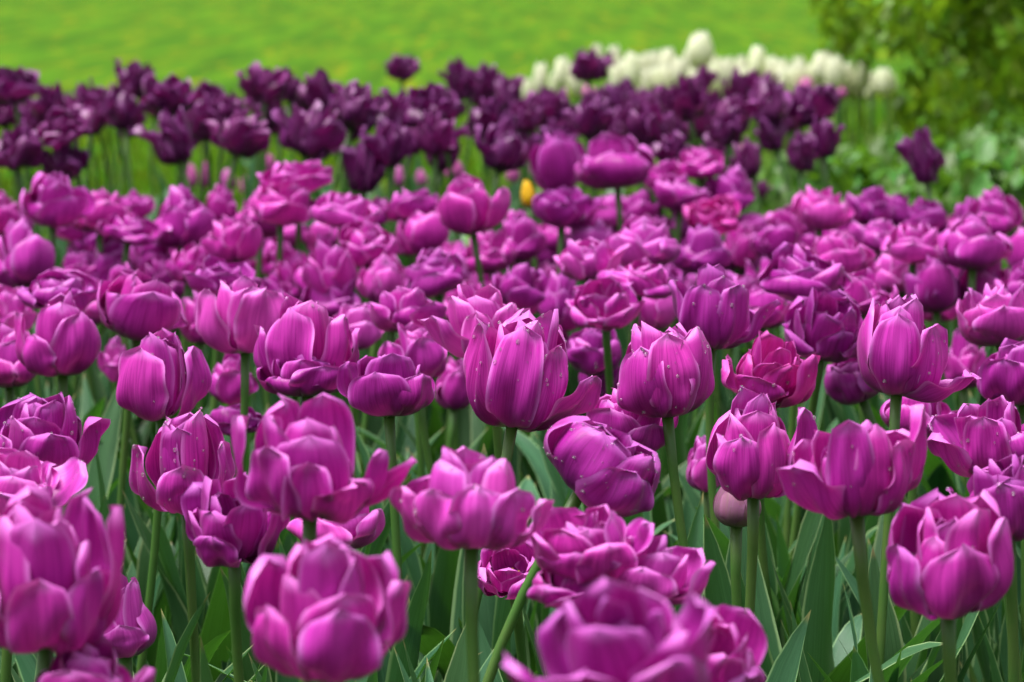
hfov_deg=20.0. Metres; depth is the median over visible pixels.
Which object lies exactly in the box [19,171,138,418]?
purple tulip
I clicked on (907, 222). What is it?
purple tulip
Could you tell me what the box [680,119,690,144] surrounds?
dark tulip
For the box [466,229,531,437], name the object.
purple tulip
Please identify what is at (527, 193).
yellow tulip
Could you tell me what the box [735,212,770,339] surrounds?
purple tulip
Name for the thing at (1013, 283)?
purple tulip
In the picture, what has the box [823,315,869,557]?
purple tulip
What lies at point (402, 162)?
dark tulip
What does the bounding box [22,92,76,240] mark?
dark tulip
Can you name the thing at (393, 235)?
purple tulip
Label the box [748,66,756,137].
white tulip
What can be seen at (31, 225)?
purple tulip
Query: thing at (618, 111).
dark tulip
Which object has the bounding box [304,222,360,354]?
purple tulip
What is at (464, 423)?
purple tulip
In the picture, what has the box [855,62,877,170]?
white tulip
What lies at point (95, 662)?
purple tulip
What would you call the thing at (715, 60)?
white tulip
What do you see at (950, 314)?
purple tulip
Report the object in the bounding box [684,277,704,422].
purple tulip
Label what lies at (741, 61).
white tulip
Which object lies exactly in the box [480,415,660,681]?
purple tulip
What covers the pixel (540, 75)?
white tulip
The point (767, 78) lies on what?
dark tulip
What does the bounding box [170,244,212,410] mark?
purple tulip
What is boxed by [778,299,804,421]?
purple tulip
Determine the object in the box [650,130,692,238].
dark tulip
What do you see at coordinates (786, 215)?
purple tulip
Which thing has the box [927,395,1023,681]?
purple tulip
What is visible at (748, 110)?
dark tulip
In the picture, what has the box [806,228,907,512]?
purple tulip
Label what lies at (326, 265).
purple tulip
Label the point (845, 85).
white tulip
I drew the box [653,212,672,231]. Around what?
purple tulip
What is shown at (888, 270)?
purple tulip
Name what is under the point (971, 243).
purple tulip
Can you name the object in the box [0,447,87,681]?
purple tulip
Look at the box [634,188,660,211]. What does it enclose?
purple tulip
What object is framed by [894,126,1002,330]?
dark tulip
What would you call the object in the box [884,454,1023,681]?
purple tulip
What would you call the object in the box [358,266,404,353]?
purple tulip
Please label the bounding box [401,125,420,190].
dark tulip
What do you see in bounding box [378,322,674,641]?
purple tulip
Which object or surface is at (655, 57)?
white tulip
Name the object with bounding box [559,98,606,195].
dark tulip
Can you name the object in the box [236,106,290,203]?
dark tulip
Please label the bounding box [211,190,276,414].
purple tulip
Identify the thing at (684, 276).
purple tulip
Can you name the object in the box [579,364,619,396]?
purple tulip
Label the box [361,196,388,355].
purple tulip
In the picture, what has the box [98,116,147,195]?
dark tulip
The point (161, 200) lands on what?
dark tulip
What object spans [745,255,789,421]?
purple tulip
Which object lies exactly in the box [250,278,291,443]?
purple tulip
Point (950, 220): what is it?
purple tulip
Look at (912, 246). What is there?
purple tulip
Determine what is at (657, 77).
white tulip
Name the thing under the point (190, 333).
purple tulip
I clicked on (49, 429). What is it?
purple tulip
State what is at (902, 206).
purple tulip
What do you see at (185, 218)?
purple tulip
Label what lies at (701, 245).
purple tulip
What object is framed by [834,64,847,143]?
white tulip
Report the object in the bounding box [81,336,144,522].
purple tulip
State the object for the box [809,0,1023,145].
shrub
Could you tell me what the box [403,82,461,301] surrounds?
dark tulip
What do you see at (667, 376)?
purple tulip
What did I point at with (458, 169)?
pink tulip
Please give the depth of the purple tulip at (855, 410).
3.18 m
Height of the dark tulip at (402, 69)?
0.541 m
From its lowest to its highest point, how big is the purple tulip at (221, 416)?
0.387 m
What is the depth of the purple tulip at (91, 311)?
3.06 m
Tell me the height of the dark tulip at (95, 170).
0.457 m
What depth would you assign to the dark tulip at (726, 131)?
4.01 m
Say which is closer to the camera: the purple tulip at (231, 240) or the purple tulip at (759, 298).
the purple tulip at (759, 298)
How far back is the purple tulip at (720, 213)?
3.28 m
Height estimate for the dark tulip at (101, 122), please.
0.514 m
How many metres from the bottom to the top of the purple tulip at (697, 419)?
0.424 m
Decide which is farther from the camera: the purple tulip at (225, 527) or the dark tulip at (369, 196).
the dark tulip at (369, 196)
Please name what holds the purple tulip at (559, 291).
on the flower bed
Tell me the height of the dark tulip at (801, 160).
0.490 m
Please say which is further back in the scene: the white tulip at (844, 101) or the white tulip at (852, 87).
the white tulip at (844, 101)
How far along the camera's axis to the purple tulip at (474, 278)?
3.29 m
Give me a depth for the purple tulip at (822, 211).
3.24 m
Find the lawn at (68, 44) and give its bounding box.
[0,0,986,245]
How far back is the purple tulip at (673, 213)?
3.59 m
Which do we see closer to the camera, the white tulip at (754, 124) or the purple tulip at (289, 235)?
the purple tulip at (289, 235)
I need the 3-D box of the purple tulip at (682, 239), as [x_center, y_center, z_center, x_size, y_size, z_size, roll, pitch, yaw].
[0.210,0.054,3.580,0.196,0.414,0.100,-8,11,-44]
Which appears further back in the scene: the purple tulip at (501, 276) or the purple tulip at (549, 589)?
the purple tulip at (501, 276)
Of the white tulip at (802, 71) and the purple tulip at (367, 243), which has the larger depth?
the white tulip at (802, 71)
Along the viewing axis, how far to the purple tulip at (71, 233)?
3.52 m
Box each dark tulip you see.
[0,66,61,268]
[0,103,42,229]
[0,118,65,309]
[0,166,41,232]
[4,87,111,193]
[7,99,39,196]
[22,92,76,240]
[24,80,68,257]
[33,140,90,325]
[37,100,95,187]
[64,77,110,194]
[75,140,119,191]
[82,58,168,220]
[86,99,134,194]
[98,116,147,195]
[104,89,165,221]
[105,82,146,191]
[130,105,194,194]
[139,72,203,299]
[144,106,159,199]
[152,79,232,200]
[175,170,178,187]
[183,111,249,201]
[184,94,256,260]
[201,108,270,191]
[202,90,244,184]
[235,61,293,277]
[235,95,252,200]
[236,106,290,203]
[243,97,314,254]
[243,104,313,199]
[244,77,276,199]
[269,99,364,304]
[277,75,336,223]
[297,67,399,258]
[302,79,388,256]
[331,113,372,200]
[339,130,369,298]
[339,141,408,342]
[353,140,386,230]
[356,116,416,340]
[367,108,468,355]
[376,93,409,222]
[379,87,443,298]
[384,54,431,193]
[395,140,460,301]
[400,98,467,192]
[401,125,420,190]
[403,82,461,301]
[421,60,518,199]
[437,55,515,228]
[441,172,445,196]
[449,120,519,246]
[461,95,516,281]
[474,112,542,274]
[489,72,530,211]
[493,75,536,195]
[493,85,568,230]
[506,99,542,137]
[518,130,541,222]
[525,88,565,224]
[538,118,581,285]
[558,90,613,328]
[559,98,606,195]
[569,46,624,198]
[575,86,609,186]
[592,115,622,197]
[603,76,671,233]
[613,106,625,193]
[622,97,673,201]
[623,88,655,190]
[637,145,642,192]
[638,84,666,188]
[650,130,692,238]
[655,72,706,188]
[662,111,688,136]
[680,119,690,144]
[687,104,715,144]
[688,64,718,183]
[688,137,696,186]
[694,86,723,185]
[699,133,725,241]
[704,105,760,270]
[714,93,759,172]
[720,98,769,211]
[722,67,760,241]
[729,136,761,214]
[747,80,786,212]
[752,179,772,213]
[754,116,792,203]
[756,71,779,145]
[782,115,805,191]
[783,83,839,189]
[786,130,815,191]
[800,116,845,188]
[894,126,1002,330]
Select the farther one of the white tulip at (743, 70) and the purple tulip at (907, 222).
the white tulip at (743, 70)
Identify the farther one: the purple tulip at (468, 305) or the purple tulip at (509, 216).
the purple tulip at (509, 216)
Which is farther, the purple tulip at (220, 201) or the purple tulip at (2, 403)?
the purple tulip at (220, 201)
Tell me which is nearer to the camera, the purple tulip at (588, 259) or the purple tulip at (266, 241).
the purple tulip at (588, 259)
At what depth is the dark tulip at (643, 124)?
3.74 m
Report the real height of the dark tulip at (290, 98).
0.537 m
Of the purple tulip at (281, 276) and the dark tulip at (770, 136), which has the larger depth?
the dark tulip at (770, 136)
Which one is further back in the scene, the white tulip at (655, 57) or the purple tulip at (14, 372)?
the white tulip at (655, 57)
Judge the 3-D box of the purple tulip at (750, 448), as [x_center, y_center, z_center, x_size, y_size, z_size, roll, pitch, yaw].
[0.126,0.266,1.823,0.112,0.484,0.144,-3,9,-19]
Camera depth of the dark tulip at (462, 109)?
5.06 m
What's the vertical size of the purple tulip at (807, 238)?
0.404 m
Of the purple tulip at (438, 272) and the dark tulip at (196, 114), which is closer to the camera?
the purple tulip at (438, 272)
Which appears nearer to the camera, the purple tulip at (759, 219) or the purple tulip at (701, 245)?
the purple tulip at (701, 245)
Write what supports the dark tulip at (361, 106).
on the flower bed
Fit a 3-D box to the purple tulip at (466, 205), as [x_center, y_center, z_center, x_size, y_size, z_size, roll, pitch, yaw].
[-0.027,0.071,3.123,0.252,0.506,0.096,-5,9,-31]
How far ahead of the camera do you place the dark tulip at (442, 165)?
3.89 m
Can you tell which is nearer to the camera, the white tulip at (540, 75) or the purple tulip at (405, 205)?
the purple tulip at (405, 205)
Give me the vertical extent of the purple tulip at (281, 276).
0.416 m
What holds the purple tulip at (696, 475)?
on the flower bed
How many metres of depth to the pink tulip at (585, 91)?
6.33 m
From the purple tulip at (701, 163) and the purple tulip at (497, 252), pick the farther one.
the purple tulip at (701, 163)
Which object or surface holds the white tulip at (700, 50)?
on the flower bed
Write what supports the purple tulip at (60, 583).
on the flower bed
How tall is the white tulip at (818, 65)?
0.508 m
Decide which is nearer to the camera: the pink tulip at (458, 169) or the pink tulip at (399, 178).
the pink tulip at (458, 169)
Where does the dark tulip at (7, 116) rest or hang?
on the flower bed
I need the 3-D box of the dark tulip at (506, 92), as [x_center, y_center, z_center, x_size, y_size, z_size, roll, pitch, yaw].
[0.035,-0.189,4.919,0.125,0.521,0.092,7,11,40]
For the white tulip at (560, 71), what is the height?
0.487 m
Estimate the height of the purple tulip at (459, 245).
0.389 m
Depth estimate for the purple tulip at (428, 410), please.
3.28 m
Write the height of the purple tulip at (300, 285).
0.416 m
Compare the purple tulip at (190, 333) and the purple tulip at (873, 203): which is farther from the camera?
the purple tulip at (873, 203)
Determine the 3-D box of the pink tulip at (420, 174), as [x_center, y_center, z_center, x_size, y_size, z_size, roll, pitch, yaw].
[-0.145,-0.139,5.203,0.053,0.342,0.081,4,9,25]
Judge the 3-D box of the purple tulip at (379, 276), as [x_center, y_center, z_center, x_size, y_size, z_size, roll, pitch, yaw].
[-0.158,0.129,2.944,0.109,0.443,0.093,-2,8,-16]
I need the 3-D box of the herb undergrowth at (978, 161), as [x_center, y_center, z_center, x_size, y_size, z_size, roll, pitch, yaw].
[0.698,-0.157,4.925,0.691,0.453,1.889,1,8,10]
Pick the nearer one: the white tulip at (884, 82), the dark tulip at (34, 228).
the dark tulip at (34, 228)
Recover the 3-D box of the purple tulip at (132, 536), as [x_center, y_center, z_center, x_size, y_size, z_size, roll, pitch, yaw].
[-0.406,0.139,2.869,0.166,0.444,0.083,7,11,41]
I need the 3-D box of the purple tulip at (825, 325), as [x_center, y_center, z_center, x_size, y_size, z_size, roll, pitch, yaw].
[0.223,0.191,2.353,0.140,0.484,0.243,-2,8,-13]
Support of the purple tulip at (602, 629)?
on the flower bed
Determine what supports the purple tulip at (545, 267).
on the flower bed
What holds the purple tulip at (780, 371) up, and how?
on the flower bed
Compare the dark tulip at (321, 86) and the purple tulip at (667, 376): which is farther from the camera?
the dark tulip at (321, 86)
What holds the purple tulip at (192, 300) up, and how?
on the flower bed
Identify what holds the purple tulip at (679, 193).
on the flower bed
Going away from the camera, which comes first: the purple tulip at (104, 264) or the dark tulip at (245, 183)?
the purple tulip at (104, 264)
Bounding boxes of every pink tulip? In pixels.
[187,163,197,195]
[198,161,208,205]
[220,168,235,189]
[240,176,246,198]
[266,154,275,170]
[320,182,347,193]
[394,165,403,237]
[416,169,431,195]
[444,160,463,243]
[506,170,519,185]
[581,85,595,96]
[773,77,813,159]
[838,86,846,144]
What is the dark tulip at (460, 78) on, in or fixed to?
on the flower bed
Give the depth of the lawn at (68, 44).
21.23 m
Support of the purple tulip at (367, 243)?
on the flower bed
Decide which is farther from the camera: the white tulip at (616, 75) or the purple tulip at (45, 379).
the white tulip at (616, 75)
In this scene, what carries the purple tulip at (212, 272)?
on the flower bed
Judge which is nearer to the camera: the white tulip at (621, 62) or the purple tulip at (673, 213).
the purple tulip at (673, 213)
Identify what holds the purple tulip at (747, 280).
on the flower bed
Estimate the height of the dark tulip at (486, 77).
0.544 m
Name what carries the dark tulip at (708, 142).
on the flower bed
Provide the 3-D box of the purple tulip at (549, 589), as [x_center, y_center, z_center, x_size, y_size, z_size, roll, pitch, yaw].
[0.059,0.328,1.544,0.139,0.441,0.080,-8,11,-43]
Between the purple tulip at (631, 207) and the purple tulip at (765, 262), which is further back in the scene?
the purple tulip at (631, 207)
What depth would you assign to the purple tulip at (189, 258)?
3.07 m
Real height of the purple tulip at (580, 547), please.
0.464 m
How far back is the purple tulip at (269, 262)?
3.44 m
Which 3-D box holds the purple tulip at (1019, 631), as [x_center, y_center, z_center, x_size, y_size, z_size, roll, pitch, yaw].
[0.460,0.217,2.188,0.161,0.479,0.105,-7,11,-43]
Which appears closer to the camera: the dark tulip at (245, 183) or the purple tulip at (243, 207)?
the purple tulip at (243, 207)
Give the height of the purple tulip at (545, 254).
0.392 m
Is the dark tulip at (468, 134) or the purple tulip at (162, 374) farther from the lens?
the dark tulip at (468, 134)
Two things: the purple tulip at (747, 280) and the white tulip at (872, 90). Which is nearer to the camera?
the purple tulip at (747, 280)
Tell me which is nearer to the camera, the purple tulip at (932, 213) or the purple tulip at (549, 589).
the purple tulip at (549, 589)
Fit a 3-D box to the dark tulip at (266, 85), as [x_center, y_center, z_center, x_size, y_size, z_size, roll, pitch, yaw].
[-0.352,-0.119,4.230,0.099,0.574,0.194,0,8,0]
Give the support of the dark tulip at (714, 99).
on the flower bed
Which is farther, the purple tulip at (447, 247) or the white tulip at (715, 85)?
the white tulip at (715, 85)
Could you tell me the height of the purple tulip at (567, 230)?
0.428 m
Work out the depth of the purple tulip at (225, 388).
2.55 m
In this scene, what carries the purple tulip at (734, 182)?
on the flower bed
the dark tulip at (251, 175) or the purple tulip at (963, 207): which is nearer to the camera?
the purple tulip at (963, 207)
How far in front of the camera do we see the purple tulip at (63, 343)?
2.28 m
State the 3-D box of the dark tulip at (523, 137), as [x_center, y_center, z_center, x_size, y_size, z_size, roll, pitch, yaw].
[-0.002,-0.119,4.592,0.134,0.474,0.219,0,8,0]
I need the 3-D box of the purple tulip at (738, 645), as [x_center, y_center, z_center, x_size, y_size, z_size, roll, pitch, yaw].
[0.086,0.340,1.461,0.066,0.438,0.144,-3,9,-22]
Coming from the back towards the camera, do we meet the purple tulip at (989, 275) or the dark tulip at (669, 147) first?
the dark tulip at (669, 147)
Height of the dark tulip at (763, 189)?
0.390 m
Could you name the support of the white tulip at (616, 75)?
on the flower bed
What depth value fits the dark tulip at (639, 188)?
4.08 m
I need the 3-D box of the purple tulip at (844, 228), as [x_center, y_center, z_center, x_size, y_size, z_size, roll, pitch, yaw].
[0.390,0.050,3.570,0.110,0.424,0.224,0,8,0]
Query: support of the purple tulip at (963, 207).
on the flower bed
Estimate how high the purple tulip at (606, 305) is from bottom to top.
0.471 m
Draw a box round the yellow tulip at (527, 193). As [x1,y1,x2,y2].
[521,179,539,317]
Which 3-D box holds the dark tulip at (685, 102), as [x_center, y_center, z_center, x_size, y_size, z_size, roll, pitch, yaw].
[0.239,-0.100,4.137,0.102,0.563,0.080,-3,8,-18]
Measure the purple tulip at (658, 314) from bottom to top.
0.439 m
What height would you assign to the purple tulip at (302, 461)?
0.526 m
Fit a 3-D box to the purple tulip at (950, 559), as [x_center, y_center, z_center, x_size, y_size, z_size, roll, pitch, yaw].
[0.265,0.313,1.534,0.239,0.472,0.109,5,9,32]
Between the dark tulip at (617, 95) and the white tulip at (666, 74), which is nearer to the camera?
the dark tulip at (617, 95)
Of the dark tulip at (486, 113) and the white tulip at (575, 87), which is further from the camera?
the white tulip at (575, 87)
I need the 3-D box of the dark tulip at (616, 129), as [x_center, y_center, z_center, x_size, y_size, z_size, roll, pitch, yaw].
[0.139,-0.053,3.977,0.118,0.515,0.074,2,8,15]
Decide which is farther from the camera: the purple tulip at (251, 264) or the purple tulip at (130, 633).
the purple tulip at (251, 264)
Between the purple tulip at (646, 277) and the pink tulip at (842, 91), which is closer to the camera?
the purple tulip at (646, 277)
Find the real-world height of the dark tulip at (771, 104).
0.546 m
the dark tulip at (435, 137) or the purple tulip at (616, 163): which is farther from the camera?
the dark tulip at (435, 137)
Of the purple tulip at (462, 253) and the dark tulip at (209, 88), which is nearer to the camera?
the purple tulip at (462, 253)
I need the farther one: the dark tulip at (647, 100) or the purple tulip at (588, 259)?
the dark tulip at (647, 100)
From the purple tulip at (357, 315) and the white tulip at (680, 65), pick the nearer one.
the purple tulip at (357, 315)
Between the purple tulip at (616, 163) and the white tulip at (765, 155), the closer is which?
the purple tulip at (616, 163)
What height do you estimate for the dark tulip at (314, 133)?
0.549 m
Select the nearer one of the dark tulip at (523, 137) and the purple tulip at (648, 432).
the purple tulip at (648, 432)
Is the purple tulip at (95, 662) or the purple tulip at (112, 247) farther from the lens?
the purple tulip at (112, 247)
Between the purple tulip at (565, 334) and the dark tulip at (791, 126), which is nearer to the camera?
the purple tulip at (565, 334)
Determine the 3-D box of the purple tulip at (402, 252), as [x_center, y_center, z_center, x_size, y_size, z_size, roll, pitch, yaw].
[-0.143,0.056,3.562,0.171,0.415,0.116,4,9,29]
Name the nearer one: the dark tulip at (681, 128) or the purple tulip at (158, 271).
the purple tulip at (158, 271)
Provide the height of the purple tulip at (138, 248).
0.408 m
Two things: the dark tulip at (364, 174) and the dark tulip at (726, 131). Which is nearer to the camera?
the dark tulip at (364, 174)
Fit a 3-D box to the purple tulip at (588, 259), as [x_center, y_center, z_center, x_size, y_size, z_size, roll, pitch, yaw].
[0.089,0.143,2.715,0.209,0.478,0.228,0,8,0]
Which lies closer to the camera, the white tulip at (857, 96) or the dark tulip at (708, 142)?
the dark tulip at (708, 142)
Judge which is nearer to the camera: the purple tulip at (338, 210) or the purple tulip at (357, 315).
the purple tulip at (357, 315)
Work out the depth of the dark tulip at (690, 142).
4.93 m
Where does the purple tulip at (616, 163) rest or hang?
on the flower bed
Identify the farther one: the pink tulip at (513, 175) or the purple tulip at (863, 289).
the pink tulip at (513, 175)
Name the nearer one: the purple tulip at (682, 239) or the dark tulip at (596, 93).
the purple tulip at (682, 239)
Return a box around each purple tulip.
[0,190,21,390]
[0,208,33,397]
[0,218,145,449]
[0,284,74,400]
[0,323,83,497]
[0,390,5,407]
[0,392,210,681]
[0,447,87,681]
[0,483,124,675]
[14,288,125,541]
[14,377,54,397]
[16,269,121,511]
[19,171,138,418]
[20,376,46,394]
[35,635,155,681]
[40,225,87,379]
[53,251,120,403]
[54,327,230,681]
[61,251,96,388]
[67,213,159,444]
[67,240,81,252]
[69,187,130,391]
[72,232,109,345]
[78,235,132,389]
[79,189,195,374]
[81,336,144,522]
[82,300,151,457]
[88,251,144,499]
[93,262,149,560]
[95,245,139,270]
[95,269,187,667]
[101,254,261,550]
[103,573,156,680]
[109,183,215,455]
[122,275,283,665]
[128,241,209,415]
[129,407,235,681]
[130,213,145,218]
[131,412,148,517]
[138,258,184,298]
[165,241,256,413]
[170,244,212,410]
[177,404,262,627]
[179,293,205,414]
[181,472,289,681]
[182,290,254,452]
[184,309,601,681]
[200,212,296,439]
[204,259,255,363]
[206,182,237,364]
[209,353,293,589]
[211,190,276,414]
[220,354,370,681]
[231,392,416,681]
[242,190,263,279]
[243,533,410,681]
[249,353,434,681]
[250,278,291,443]
[251,178,315,415]
[251,250,304,409]
[252,159,356,401]
[253,292,422,563]
[255,238,272,278]
[261,240,307,275]
[272,223,309,248]
[286,506,467,681]
[294,267,306,293]
[299,191,381,405]
[299,252,403,471]
[301,232,408,464]
[301,278,361,399]
[303,221,383,356]
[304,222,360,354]
[333,302,391,551]
[339,219,445,470]
[354,286,447,600]
[355,247,485,455]
[356,262,548,487]
[357,302,441,553]
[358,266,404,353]
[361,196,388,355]
[377,233,395,357]
[378,188,463,386]
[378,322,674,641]
[389,446,553,681]
[393,223,418,265]
[396,210,459,433]
[404,356,478,545]
[410,327,621,511]
[417,283,548,681]
[425,292,446,427]
[431,172,510,415]
[439,271,538,483]
[441,239,452,298]
[444,278,482,448]
[450,240,465,253]
[459,245,500,279]
[465,272,489,285]
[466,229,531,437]
[478,540,534,670]
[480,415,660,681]
[501,575,716,681]
[502,209,539,268]
[502,212,546,264]
[503,236,687,533]
[520,245,556,267]
[527,504,653,583]
[527,570,615,609]
[528,270,577,498]
[529,129,585,317]
[532,185,600,396]
[534,256,671,504]
[535,260,572,280]
[538,223,557,251]
[541,224,569,332]
[561,274,651,526]
[563,331,568,347]
[564,218,611,415]
[571,263,692,428]
[574,131,670,364]
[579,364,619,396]
[586,388,703,616]
[593,193,625,229]
[605,213,688,500]
[613,535,715,604]
[616,321,941,681]
[622,193,657,223]
[629,295,680,495]
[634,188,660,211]
[643,158,680,215]
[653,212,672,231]
[654,174,710,327]
[664,287,862,626]
[668,263,822,647]
[669,216,783,335]
[670,262,688,328]
[671,211,783,342]
[672,222,730,459]
[673,146,746,359]
[674,236,724,245]
[682,194,740,416]
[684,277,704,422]
[685,271,733,419]
[686,435,792,603]
[687,407,704,440]
[705,163,765,330]
[706,385,817,681]
[706,604,766,681]
[719,241,897,594]
[721,330,906,681]
[722,219,757,395]
[724,257,760,396]
[732,214,766,354]
[732,274,831,427]
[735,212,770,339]
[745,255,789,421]
[749,284,791,532]
[750,217,799,337]
[759,294,980,681]
[764,204,808,335]
[764,267,898,631]
[772,227,815,334]
[776,403,927,681]
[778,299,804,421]
[791,185,854,359]
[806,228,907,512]
[823,218,892,431]
[823,219,852,236]
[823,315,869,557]
[824,358,977,681]
[844,186,894,225]
[852,260,905,422]
[853,305,956,428]
[870,253,956,397]
[879,211,1012,498]
[880,222,950,438]
[880,396,1023,681]
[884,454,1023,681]
[886,488,1013,681]
[891,192,924,323]
[904,253,961,492]
[906,217,940,328]
[908,196,946,231]
[917,328,985,497]
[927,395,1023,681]
[940,210,992,357]
[940,259,989,403]
[940,261,1010,462]
[941,224,955,332]
[954,196,978,330]
[955,283,1023,648]
[968,185,1023,352]
[969,258,1023,406]
[972,338,1023,681]
[1006,227,1023,268]
[1018,616,1022,653]
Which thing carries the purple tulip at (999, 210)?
on the flower bed
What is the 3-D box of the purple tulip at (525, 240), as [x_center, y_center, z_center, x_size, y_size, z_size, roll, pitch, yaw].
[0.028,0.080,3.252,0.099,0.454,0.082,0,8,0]
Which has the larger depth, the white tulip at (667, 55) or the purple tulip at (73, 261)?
the white tulip at (667, 55)
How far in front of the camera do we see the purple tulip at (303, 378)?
2.06 m
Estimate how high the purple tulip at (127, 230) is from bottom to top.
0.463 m
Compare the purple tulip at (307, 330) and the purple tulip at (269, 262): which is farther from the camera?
the purple tulip at (269, 262)
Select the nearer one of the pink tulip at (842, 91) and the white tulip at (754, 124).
the pink tulip at (842, 91)
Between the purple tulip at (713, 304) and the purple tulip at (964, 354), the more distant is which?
the purple tulip at (964, 354)
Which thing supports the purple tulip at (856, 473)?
on the flower bed
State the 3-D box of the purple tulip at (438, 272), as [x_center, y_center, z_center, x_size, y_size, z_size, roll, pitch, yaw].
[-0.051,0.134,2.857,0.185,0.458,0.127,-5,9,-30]
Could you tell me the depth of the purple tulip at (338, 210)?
3.06 m
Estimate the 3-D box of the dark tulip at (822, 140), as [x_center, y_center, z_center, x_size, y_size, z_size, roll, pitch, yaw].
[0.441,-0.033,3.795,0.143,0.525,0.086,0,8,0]
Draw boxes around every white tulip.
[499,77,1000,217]
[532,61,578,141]
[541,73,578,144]
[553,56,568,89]
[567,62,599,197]
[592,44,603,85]
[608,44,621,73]
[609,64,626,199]
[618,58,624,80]
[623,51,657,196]
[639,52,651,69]
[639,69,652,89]
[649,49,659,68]
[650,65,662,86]
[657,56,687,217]
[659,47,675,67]
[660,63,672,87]
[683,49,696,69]
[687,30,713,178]
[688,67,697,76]
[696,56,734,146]
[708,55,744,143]
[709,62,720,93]
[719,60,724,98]
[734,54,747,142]
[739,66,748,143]
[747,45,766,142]
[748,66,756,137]
[749,56,775,138]
[751,65,798,193]
[762,66,795,178]
[766,59,780,152]
[772,68,804,159]
[774,58,788,144]
[793,55,806,129]
[796,62,807,133]
[806,62,817,126]
[811,50,870,155]
[824,53,844,130]
[834,61,868,142]
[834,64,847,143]
[839,65,847,123]
[847,71,877,154]
[852,88,860,146]
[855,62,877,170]
[864,89,884,140]
[876,66,893,138]
[887,73,896,138]
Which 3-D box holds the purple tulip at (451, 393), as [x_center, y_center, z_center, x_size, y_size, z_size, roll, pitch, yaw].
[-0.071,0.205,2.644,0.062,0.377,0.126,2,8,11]
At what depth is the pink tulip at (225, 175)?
4.61 m
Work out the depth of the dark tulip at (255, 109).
4.26 m
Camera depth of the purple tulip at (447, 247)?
3.54 m
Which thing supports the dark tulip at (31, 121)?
on the flower bed
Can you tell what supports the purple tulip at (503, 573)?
on the flower bed
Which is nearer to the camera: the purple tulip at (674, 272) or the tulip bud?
the tulip bud
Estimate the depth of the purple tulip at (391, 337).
2.96 m
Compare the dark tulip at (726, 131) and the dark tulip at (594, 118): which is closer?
the dark tulip at (594, 118)
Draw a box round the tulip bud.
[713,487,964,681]
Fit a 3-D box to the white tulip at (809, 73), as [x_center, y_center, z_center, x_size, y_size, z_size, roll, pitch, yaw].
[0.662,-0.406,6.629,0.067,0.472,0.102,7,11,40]
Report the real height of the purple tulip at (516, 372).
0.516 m
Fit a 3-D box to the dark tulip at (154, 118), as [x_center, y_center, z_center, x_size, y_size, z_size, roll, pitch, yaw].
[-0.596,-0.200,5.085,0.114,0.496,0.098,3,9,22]
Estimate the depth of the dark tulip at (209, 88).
4.98 m
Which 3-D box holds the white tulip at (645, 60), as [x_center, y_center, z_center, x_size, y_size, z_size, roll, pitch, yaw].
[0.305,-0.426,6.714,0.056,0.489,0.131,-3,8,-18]
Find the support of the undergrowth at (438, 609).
on the flower bed
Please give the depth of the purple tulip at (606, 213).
3.52 m
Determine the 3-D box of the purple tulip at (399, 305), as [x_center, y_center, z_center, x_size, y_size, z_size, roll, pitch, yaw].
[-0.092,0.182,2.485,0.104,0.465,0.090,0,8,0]
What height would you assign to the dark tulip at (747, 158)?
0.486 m
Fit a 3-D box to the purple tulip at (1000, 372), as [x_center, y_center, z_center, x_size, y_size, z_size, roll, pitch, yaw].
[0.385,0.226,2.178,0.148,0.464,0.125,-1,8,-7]
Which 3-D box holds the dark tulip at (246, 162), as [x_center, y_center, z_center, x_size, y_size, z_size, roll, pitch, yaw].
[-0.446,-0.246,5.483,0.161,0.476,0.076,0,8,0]
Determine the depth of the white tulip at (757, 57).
6.55 m
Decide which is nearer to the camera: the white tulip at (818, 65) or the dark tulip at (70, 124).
the dark tulip at (70, 124)
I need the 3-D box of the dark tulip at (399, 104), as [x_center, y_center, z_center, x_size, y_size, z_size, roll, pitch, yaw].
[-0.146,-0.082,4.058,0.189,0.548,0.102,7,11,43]
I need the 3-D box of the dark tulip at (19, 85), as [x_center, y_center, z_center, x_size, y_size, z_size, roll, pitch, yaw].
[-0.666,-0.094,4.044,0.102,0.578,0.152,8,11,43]
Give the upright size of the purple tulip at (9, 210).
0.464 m
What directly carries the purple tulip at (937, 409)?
on the flower bed
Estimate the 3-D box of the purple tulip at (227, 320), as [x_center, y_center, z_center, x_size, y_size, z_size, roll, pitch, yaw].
[-0.264,0.184,2.369,0.128,0.493,0.217,-4,9,-24]
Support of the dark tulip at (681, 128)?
on the flower bed
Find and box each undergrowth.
[0,227,1020,681]
[731,103,1023,325]
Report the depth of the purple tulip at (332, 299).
2.96 m
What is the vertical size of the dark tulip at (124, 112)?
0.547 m
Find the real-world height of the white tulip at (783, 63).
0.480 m
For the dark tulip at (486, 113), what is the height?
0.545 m
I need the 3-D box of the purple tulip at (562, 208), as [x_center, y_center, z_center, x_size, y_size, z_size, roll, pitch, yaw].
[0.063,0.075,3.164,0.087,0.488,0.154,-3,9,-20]
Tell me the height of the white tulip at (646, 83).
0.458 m
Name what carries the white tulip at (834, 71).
on the flower bed
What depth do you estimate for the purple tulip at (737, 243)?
3.36 m
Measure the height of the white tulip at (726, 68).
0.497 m
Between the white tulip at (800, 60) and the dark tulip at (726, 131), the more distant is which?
the white tulip at (800, 60)
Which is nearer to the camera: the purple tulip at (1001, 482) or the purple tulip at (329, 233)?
the purple tulip at (1001, 482)
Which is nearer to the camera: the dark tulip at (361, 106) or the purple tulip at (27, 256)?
the purple tulip at (27, 256)

